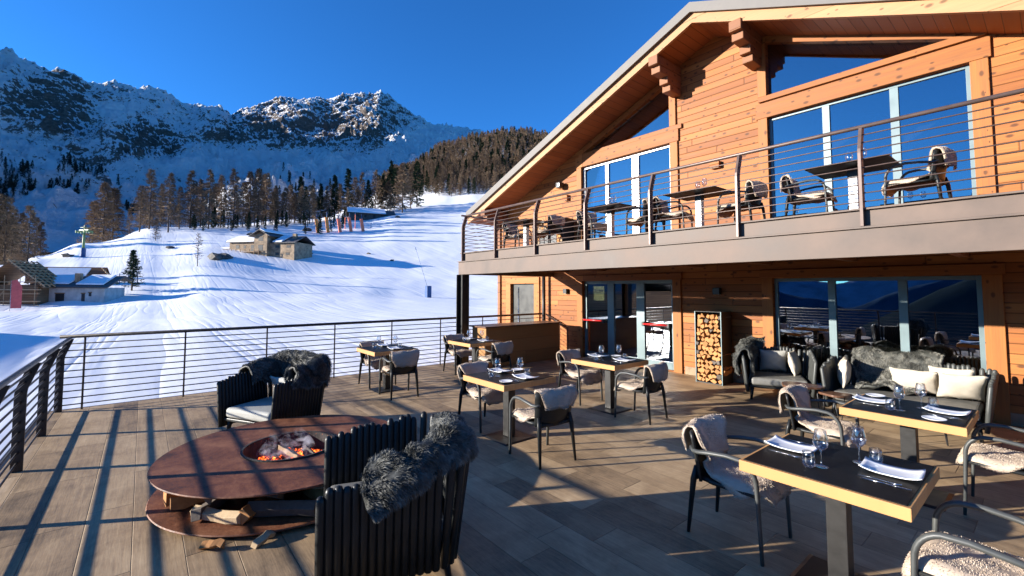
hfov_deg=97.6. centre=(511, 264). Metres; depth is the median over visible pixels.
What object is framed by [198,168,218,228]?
larch tree
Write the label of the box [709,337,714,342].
firewood log
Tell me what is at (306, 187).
spruce tree
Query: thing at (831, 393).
coffee table
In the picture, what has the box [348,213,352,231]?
slope marker
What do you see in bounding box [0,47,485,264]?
mountain
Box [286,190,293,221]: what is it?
larch tree
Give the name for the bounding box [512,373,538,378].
rectangular plate
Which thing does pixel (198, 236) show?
larch tree
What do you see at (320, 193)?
spruce tree
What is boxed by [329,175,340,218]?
spruce tree
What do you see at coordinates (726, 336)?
log rack
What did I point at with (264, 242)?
stone chalet
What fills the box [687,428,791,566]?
dining armchair
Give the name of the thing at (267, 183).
larch tree
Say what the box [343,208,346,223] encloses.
spruce tree
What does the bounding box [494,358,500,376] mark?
wine glass
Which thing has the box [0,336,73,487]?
terrace railing
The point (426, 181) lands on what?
spruce tree
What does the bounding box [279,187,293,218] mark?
larch tree
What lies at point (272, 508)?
firewood log
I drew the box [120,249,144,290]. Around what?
spruce tree
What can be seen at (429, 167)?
larch tree
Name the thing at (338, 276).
snow slope
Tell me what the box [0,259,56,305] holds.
timber hut
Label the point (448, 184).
spruce tree
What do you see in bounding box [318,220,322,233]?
spruce tree
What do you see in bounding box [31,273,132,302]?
white hut
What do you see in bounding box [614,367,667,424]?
dining armchair
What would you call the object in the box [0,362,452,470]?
terrace edge beam
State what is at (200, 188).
larch tree
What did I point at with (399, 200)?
larch tree
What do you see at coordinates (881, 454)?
water glass
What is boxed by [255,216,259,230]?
spruce tree
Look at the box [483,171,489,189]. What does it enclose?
larch tree
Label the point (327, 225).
slope marker
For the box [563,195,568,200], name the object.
wall light
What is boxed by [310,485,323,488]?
firewood log
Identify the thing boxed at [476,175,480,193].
larch tree
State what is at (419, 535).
slatted armchair
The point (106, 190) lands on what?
larch tree
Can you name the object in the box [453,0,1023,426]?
timber lodge
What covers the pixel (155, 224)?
larch tree
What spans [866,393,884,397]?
bread plate
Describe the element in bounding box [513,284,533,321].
side door
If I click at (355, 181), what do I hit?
larch tree
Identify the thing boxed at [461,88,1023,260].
balcony railing
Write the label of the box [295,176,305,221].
spruce tree
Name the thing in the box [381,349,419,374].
sheepskin
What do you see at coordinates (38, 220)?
larch tree
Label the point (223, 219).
spruce tree
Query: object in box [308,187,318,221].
larch tree
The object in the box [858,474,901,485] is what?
fork
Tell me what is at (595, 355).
rectangular plate
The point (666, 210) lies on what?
sheepskin
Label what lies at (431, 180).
larch tree
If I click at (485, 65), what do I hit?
sky
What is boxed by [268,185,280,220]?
larch tree
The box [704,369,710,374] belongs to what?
firewood log
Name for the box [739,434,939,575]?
square table
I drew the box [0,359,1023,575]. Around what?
terrace floor
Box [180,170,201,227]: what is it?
larch tree
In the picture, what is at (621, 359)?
rectangular plate
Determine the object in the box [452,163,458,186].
larch tree
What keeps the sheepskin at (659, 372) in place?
on the dining armchair at (649, 387)
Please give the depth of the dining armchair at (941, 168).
5.42 m
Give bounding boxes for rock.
[61,253,73,256]
[207,253,228,259]
[220,253,232,258]
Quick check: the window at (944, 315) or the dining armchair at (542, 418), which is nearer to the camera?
the dining armchair at (542, 418)
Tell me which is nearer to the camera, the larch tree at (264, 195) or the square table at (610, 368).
the square table at (610, 368)
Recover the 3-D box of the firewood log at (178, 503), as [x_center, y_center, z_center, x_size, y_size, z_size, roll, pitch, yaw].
[-2.637,1.944,3.729,0.336,0.120,0.119,3,-4,-42]
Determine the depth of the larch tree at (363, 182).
216.10 m
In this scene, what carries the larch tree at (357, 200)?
on the snow slope
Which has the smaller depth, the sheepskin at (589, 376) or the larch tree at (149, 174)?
the sheepskin at (589, 376)
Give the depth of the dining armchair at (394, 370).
7.63 m
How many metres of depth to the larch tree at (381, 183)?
224.46 m
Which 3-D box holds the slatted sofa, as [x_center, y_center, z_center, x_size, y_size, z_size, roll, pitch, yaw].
[5.465,1.785,6.241,0.951,0.819,1.807,3,-4,-41]
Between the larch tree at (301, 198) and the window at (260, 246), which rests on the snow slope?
the larch tree at (301, 198)
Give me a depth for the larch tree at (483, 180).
306.15 m
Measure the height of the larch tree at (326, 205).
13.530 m
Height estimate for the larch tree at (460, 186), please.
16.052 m
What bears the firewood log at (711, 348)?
on the firewood log
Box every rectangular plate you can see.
[488,368,512,372]
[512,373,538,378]
[588,353,607,356]
[613,357,635,360]
[764,435,820,452]
[852,394,892,402]
[859,456,925,479]
[922,404,970,415]
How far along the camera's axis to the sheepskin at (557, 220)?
10.23 m
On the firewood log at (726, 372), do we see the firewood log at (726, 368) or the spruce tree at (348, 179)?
the firewood log at (726, 368)
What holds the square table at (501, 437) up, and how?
on the terrace floor
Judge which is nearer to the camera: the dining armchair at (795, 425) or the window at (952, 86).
the dining armchair at (795, 425)
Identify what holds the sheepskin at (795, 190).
on the dining armchair at (792, 198)
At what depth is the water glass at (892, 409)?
4.04 m
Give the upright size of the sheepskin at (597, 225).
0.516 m
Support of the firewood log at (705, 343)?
on the firewood log
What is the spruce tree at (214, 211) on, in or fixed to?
on the snow slope
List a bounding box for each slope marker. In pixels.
[314,214,319,232]
[325,213,329,232]
[337,214,341,231]
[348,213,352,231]
[360,214,364,231]
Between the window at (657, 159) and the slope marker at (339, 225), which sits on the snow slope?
the slope marker at (339, 225)
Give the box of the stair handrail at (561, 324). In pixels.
[546,314,567,339]
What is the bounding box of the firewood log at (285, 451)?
[278,445,302,457]
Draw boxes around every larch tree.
[0,193,22,260]
[0,197,29,264]
[0,209,30,259]
[11,205,43,279]
[13,212,31,261]
[29,217,46,257]
[32,222,47,256]
[77,200,105,242]
[85,181,119,242]
[93,186,130,239]
[124,208,134,235]
[129,185,153,231]
[132,191,146,227]
[136,168,161,228]
[145,192,157,226]
[150,218,161,240]
[154,204,167,226]
[155,172,183,231]
[155,183,167,226]
[164,192,175,226]
[170,187,187,228]
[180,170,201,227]
[182,204,191,226]
[191,233,203,265]
[194,179,211,226]
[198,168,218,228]
[207,183,224,226]
[210,174,230,227]
[218,168,247,227]
[229,186,239,219]
[232,199,244,226]
[234,182,250,226]
[236,171,263,220]
[248,169,266,223]
[250,185,258,225]
[258,189,267,224]
[259,173,271,224]
[259,173,277,218]
[265,192,279,224]
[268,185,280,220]
[278,193,284,222]
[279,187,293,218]
[285,185,292,213]
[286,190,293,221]
[290,193,300,222]
[291,194,298,220]
[294,185,308,223]
[301,184,320,223]
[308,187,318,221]
[321,186,333,216]
[322,192,331,216]
[336,183,344,214]
[343,187,350,216]
[348,177,360,207]
[351,187,362,206]
[357,172,367,207]
[361,189,369,207]
[369,170,384,208]
[369,188,377,208]
[374,179,386,208]
[381,181,392,210]
[385,187,394,210]
[389,163,413,212]
[405,168,415,207]
[425,165,432,179]
[428,169,433,192]
[433,169,445,194]
[442,165,446,186]
[447,173,454,196]
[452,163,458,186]
[453,175,457,194]
[456,168,463,191]
[457,173,462,193]
[464,167,471,188]
[470,164,478,189]
[470,172,476,192]
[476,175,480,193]
[480,165,484,188]
[480,170,487,191]
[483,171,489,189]
[489,167,498,188]
[495,165,499,180]
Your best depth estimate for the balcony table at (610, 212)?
8.88 m
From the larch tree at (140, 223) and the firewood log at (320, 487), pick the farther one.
the larch tree at (140, 223)
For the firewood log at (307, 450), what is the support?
on the ember bed
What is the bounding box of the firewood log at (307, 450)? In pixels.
[302,444,314,455]
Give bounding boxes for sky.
[0,0,708,133]
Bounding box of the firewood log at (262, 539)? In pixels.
[251,530,275,548]
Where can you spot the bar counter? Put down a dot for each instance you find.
(533, 341)
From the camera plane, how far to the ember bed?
4.43 m
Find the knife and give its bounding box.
[861,477,910,489]
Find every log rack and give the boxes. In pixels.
[532,218,573,240]
[694,310,732,385]
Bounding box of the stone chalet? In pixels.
[222,228,315,259]
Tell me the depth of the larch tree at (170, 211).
153.65 m
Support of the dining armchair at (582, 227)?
on the timber lodge
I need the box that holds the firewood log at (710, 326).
[708,323,714,328]
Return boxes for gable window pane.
[591,92,668,150]
[767,42,936,93]
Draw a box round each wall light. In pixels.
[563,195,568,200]
[709,161,720,168]
[712,288,720,294]
[1020,93,1023,102]
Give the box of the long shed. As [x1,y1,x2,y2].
[24,267,118,283]
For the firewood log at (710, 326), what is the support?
on the firewood log
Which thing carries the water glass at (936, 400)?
on the square table at (910, 420)
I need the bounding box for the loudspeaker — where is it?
[556,182,563,188]
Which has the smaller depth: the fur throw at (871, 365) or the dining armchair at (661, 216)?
the fur throw at (871, 365)
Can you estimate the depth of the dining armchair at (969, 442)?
3.67 m
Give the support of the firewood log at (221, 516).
on the round fire table at (231, 467)
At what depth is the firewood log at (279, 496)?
3.55 m
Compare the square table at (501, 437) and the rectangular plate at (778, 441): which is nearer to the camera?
the rectangular plate at (778, 441)
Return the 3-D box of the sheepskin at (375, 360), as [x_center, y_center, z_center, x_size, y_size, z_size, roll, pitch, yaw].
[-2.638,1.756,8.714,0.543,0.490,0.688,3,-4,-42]
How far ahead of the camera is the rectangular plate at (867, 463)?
2.66 m
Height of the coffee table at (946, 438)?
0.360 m
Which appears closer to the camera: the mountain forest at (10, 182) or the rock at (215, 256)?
the rock at (215, 256)
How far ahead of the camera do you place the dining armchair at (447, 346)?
10.02 m
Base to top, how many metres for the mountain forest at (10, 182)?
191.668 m
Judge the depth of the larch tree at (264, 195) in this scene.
180.52 m
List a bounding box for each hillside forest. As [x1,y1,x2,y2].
[375,126,547,199]
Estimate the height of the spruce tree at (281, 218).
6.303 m
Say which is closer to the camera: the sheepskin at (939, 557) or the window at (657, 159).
the sheepskin at (939, 557)
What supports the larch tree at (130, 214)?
on the snow slope
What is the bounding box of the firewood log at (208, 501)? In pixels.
[203,499,211,504]
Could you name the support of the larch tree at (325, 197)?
on the snow slope
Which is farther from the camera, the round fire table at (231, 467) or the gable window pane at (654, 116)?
the gable window pane at (654, 116)
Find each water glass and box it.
[801,449,815,467]
[868,447,882,462]
[885,399,895,410]
[928,397,938,406]
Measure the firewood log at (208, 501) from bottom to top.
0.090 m
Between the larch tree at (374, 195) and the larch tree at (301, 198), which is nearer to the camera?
the larch tree at (301, 198)
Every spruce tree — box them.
[0,207,13,261]
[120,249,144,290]
[190,214,196,229]
[209,211,214,227]
[211,207,217,225]
[220,210,225,227]
[246,212,250,226]
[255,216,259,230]
[273,218,277,230]
[279,210,283,225]
[283,211,288,226]
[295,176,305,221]
[301,186,310,220]
[316,183,324,219]
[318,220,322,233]
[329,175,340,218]
[340,213,344,228]
[342,168,354,212]
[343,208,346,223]
[362,180,373,207]
[377,173,386,209]
[385,160,396,208]
[388,168,398,209]
[408,161,424,206]
[420,173,423,193]
[424,170,428,191]
[434,169,439,193]
[446,173,451,194]
[466,178,470,193]
[472,177,476,193]
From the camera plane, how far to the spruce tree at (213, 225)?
150.70 m
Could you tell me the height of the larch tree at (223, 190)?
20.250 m
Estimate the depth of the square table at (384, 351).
8.19 m
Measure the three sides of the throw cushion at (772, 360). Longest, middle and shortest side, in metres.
0.420 x 0.400 x 0.151 m
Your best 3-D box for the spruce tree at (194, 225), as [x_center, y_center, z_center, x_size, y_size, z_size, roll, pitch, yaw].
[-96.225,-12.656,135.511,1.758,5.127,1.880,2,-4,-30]
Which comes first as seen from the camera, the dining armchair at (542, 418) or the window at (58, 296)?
the dining armchair at (542, 418)
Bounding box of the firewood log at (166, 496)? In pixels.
[163,492,180,506]
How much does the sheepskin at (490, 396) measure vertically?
0.490 m
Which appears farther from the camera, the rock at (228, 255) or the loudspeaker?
the rock at (228, 255)
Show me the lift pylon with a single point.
(83, 250)
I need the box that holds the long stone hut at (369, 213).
[347,207,395,219]
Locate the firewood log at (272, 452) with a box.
[265,448,285,458]
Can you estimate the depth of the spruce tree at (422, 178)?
316.92 m
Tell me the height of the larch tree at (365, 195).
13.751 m
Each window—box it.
[54,293,64,301]
[81,293,85,300]
[258,244,262,250]
[583,145,670,238]
[769,65,976,217]
[774,275,986,400]
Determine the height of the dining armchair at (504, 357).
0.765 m
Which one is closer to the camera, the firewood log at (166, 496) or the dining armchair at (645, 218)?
the firewood log at (166, 496)
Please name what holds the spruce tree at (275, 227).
on the snow slope
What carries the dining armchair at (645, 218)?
on the timber lodge
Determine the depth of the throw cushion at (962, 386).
5.77 m
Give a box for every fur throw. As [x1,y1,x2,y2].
[238,348,332,389]
[360,411,479,523]
[732,336,765,391]
[851,345,944,393]
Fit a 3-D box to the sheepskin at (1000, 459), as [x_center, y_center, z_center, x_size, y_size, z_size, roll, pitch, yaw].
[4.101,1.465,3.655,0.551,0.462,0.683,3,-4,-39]
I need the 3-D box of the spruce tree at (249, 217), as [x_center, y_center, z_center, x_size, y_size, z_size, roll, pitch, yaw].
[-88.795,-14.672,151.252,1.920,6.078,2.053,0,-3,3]
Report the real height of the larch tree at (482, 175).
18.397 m
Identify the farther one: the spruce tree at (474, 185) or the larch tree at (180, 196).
the spruce tree at (474, 185)
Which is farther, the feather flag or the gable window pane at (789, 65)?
the feather flag
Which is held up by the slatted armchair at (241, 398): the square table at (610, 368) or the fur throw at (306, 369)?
the fur throw at (306, 369)
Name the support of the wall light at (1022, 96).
attached to the timber lodge
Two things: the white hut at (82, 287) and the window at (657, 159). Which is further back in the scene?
the white hut at (82, 287)
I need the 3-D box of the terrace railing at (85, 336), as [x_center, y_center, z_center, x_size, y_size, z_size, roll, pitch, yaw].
[-2.956,1.816,9.911,10.020,1.147,0.051,3,-4,-39]
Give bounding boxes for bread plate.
[499,379,512,382]
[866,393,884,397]
[921,415,946,421]
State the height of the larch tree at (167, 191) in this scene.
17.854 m
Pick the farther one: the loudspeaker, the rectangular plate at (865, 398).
the loudspeaker
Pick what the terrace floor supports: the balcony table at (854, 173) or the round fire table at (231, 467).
the round fire table at (231, 467)
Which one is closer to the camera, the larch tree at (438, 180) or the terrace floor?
the terrace floor
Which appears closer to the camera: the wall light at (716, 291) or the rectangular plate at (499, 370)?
the rectangular plate at (499, 370)
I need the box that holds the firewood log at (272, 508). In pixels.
[247,500,315,517]
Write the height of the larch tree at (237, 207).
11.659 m
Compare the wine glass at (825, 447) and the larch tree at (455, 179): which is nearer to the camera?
the wine glass at (825, 447)
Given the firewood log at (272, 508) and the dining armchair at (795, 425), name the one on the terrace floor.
the dining armchair at (795, 425)
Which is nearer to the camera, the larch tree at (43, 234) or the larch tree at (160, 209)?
the larch tree at (43, 234)
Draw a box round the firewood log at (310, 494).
[301,488,323,499]
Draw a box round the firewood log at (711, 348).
[709,346,720,351]
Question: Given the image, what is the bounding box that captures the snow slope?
[0,143,528,458]
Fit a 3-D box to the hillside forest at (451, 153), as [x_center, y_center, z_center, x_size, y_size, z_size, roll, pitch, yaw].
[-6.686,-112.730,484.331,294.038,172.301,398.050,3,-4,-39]
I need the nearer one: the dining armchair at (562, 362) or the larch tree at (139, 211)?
the dining armchair at (562, 362)
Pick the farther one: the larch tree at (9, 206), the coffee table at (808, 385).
the larch tree at (9, 206)
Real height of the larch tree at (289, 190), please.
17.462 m
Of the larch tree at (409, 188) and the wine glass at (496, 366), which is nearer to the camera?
the wine glass at (496, 366)
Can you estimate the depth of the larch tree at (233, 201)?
188.55 m
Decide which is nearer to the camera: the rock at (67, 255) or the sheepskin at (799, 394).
the sheepskin at (799, 394)
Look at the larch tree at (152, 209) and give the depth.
159.63 m
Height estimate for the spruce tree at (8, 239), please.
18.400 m
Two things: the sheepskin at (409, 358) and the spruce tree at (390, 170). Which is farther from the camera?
the spruce tree at (390, 170)
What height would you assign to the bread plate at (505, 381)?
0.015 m
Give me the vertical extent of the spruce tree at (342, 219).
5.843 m
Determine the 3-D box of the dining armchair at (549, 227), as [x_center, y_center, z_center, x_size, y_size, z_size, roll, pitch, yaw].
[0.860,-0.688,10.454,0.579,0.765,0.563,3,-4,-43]
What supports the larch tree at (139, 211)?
on the snow slope
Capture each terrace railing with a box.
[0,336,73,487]
[60,313,541,408]
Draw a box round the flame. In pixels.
[279,447,312,456]
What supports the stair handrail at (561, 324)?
on the terrace floor
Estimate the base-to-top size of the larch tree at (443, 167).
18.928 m
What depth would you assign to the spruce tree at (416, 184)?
241.80 m
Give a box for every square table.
[357,344,417,393]
[448,338,502,361]
[463,368,555,445]
[571,354,648,414]
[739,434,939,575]
[839,394,978,511]
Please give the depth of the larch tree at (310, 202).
183.68 m
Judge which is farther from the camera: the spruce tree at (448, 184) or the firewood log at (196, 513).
the spruce tree at (448, 184)
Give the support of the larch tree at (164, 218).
on the snow slope
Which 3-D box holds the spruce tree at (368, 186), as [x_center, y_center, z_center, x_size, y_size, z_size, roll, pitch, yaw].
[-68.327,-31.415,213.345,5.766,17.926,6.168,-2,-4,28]
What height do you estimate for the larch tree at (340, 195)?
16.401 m
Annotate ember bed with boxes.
[258,447,320,459]
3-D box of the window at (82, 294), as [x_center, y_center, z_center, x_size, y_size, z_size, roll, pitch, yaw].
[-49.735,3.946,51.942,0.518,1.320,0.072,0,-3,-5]
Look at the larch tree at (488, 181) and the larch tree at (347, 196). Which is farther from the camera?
the larch tree at (488, 181)
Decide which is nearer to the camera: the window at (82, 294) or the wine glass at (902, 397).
the wine glass at (902, 397)
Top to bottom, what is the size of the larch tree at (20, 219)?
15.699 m
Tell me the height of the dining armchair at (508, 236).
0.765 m
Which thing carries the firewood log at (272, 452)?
on the ember bed
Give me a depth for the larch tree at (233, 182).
157.22 m
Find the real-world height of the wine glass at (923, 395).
0.222 m
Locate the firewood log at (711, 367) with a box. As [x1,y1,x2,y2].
[708,364,715,369]
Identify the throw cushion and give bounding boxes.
[269,376,284,384]
[760,349,786,371]
[788,350,800,375]
[837,356,850,387]
[889,367,937,394]
[928,365,973,386]
[936,372,988,401]
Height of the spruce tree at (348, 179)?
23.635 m
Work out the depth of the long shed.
60.73 m
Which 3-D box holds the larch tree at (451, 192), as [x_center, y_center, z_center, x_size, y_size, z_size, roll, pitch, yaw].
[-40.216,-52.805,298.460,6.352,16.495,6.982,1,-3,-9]
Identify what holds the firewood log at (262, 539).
on the terrace floor
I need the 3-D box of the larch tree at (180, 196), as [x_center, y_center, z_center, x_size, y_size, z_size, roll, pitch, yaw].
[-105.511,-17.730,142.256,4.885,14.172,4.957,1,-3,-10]
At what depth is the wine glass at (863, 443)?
2.82 m
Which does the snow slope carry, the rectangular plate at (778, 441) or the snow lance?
the snow lance
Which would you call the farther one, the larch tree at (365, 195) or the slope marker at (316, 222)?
the larch tree at (365, 195)
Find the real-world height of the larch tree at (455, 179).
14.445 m
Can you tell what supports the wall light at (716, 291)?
attached to the timber lodge
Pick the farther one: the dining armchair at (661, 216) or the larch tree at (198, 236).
the larch tree at (198, 236)
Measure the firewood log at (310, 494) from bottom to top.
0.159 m
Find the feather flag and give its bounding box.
[9,280,21,310]
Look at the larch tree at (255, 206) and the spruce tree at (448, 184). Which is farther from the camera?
the spruce tree at (448, 184)
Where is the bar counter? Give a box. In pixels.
[469,320,561,367]
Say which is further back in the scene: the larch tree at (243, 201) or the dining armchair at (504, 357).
the larch tree at (243, 201)
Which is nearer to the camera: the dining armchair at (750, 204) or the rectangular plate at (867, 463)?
the rectangular plate at (867, 463)
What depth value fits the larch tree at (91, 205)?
143.00 m
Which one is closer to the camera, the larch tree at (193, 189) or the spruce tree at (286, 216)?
the larch tree at (193, 189)
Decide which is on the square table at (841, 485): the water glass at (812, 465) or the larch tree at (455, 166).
the water glass at (812, 465)
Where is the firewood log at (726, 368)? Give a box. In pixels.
[719,365,731,370]
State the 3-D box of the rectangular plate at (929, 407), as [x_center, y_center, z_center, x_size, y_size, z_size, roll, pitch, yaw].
[3.817,1.287,3.937,0.203,0.038,0.285,2,-4,-36]
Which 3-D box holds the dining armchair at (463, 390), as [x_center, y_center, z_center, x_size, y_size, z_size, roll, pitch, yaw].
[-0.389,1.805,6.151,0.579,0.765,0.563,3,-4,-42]
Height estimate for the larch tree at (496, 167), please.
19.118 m
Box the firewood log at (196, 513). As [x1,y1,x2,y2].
[191,499,228,521]
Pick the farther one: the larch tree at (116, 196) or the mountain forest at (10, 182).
the mountain forest at (10, 182)
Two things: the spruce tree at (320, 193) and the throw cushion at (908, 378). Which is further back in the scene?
the spruce tree at (320, 193)
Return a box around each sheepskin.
[359,341,383,369]
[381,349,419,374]
[442,334,471,357]
[456,361,502,405]
[477,341,513,360]
[502,224,531,239]
[513,384,577,422]
[538,215,564,237]
[556,349,602,384]
[576,211,606,231]
[614,361,667,391]
[628,199,656,226]
[653,196,693,220]
[681,414,791,507]
[716,180,767,217]
[778,384,863,448]
[780,174,836,203]
[881,146,957,196]
[901,530,1023,575]
[956,443,1023,472]
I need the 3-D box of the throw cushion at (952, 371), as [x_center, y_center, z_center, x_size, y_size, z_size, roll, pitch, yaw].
[5.910,1.578,6.016,0.161,0.420,0.440,-29,16,-38]
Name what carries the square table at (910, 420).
on the terrace floor
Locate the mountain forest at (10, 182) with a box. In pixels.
[0,151,366,216]
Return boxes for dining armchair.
[358,343,395,387]
[379,353,418,399]
[443,337,463,374]
[458,364,488,432]
[476,345,511,367]
[503,224,531,247]
[509,393,576,469]
[532,216,563,244]
[558,353,602,405]
[577,212,606,239]
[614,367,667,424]
[626,201,662,233]
[654,198,692,230]
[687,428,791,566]
[717,182,765,223]
[784,393,860,449]
[785,177,834,216]
[884,150,952,204]
[910,500,1023,575]
[963,423,1023,514]
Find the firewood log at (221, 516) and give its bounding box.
[190,505,240,523]
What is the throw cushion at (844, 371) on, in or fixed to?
on the slatted sofa
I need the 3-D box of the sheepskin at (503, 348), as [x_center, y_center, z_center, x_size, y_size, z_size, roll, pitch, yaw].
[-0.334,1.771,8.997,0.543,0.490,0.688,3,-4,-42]
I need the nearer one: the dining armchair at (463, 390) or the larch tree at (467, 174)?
the dining armchair at (463, 390)
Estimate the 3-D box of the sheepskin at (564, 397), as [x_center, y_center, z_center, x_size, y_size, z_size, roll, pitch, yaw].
[0.355,1.536,4.963,0.551,0.462,0.683,2,-4,-32]
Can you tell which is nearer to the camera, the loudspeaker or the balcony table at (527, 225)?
the balcony table at (527, 225)
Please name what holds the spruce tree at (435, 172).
on the snow slope
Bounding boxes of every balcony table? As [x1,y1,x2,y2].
[503,218,547,245]
[582,202,640,235]
[663,185,734,226]
[805,155,902,208]
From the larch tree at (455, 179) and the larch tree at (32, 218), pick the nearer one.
the larch tree at (32, 218)
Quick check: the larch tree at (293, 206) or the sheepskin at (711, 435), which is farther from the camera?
the larch tree at (293, 206)
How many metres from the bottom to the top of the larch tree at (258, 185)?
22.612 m
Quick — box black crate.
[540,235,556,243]
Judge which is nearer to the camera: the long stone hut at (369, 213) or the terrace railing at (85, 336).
the terrace railing at (85, 336)
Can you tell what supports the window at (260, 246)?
in the stone chalet
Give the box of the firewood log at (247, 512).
[238,497,277,524]
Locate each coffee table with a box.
[782,381,824,414]
[818,390,851,419]
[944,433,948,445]
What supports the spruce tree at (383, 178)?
on the snow slope
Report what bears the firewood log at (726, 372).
on the firewood log
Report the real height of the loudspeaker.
0.160 m
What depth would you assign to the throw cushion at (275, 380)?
5.97 m
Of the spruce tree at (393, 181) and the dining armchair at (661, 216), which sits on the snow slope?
the spruce tree at (393, 181)
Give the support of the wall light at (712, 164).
attached to the timber lodge
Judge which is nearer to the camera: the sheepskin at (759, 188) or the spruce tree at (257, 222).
the sheepskin at (759, 188)
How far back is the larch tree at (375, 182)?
220.13 m
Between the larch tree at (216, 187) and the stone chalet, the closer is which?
the stone chalet
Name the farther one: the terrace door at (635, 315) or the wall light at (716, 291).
the terrace door at (635, 315)
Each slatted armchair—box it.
[217,370,324,428]
[314,411,469,575]
[741,346,817,398]
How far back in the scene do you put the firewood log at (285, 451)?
4.35 m
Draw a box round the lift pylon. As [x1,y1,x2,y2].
[75,225,92,256]
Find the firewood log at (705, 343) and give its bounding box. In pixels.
[702,341,709,346]
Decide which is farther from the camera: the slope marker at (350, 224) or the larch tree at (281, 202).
the larch tree at (281, 202)
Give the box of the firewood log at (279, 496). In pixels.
[263,493,284,499]
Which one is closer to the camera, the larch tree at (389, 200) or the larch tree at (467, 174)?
the larch tree at (389, 200)
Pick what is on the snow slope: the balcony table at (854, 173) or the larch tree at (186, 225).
the larch tree at (186, 225)
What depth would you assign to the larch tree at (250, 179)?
165.09 m
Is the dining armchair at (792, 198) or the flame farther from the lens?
the dining armchair at (792, 198)
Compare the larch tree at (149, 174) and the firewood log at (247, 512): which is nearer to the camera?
the firewood log at (247, 512)
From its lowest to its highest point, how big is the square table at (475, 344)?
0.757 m
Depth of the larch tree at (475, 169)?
308.82 m
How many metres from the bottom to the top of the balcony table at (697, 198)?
0.735 m
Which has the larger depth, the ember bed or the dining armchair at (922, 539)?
the ember bed
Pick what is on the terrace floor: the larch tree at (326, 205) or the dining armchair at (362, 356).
the dining armchair at (362, 356)
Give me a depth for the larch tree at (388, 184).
219.43 m
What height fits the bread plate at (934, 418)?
0.015 m
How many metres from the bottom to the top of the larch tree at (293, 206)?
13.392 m
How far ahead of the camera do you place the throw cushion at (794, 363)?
7.54 m
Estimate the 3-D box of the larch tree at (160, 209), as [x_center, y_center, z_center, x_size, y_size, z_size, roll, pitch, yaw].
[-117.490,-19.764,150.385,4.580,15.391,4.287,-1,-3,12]
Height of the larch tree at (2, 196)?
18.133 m
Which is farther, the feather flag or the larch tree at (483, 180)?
the larch tree at (483, 180)
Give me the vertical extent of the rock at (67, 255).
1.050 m
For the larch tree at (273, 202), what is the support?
on the snow slope
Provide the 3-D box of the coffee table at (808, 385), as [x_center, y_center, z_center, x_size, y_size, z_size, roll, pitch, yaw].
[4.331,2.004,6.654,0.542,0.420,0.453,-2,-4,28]
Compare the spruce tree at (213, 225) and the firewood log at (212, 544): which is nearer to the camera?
the firewood log at (212, 544)
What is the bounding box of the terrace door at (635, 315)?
[583,280,673,369]
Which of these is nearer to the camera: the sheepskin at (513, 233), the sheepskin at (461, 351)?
the sheepskin at (461, 351)
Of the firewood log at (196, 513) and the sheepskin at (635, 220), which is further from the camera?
the sheepskin at (635, 220)
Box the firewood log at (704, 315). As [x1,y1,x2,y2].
[700,313,711,317]
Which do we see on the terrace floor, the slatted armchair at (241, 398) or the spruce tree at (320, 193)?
the slatted armchair at (241, 398)
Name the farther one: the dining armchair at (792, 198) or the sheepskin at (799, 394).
the dining armchair at (792, 198)
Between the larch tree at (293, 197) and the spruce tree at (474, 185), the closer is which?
the larch tree at (293, 197)
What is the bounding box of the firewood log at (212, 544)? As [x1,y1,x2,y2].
[198,538,224,549]
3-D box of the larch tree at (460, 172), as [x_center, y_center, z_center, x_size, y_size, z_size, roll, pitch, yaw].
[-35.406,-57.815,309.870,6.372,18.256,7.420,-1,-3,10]
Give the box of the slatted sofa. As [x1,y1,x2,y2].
[820,355,998,442]
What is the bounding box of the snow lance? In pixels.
[415,247,431,297]
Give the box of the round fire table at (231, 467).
[146,415,386,537]
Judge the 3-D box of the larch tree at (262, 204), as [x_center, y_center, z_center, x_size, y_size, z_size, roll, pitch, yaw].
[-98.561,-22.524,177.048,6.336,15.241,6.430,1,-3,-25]
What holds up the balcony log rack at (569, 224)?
on the timber lodge
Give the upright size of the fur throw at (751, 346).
0.913 m
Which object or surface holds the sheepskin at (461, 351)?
on the dining armchair at (447, 346)
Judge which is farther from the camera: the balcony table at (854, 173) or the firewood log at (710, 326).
the firewood log at (710, 326)
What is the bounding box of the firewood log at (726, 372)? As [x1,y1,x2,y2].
[720,369,732,375]
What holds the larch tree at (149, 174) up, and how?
on the snow slope
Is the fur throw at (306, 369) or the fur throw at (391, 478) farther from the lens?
the fur throw at (306, 369)
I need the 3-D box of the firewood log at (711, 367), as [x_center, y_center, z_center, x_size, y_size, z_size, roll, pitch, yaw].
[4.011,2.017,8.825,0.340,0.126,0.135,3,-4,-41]
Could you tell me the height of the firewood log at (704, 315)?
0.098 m
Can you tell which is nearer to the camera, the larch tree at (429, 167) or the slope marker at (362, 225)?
the slope marker at (362, 225)
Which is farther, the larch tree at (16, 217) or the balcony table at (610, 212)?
the larch tree at (16, 217)
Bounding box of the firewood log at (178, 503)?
[169,497,204,509]
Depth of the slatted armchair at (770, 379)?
7.51 m
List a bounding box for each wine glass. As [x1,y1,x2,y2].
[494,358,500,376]
[812,428,828,468]
[850,425,866,463]
[893,385,904,410]
[914,383,926,408]
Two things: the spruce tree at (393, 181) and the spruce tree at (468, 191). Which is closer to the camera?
the spruce tree at (393, 181)
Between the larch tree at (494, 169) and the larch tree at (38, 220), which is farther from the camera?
the larch tree at (494, 169)
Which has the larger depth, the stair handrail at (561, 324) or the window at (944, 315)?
the stair handrail at (561, 324)
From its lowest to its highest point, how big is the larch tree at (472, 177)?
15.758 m
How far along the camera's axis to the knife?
2.50 m
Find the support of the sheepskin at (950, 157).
on the dining armchair at (941, 168)

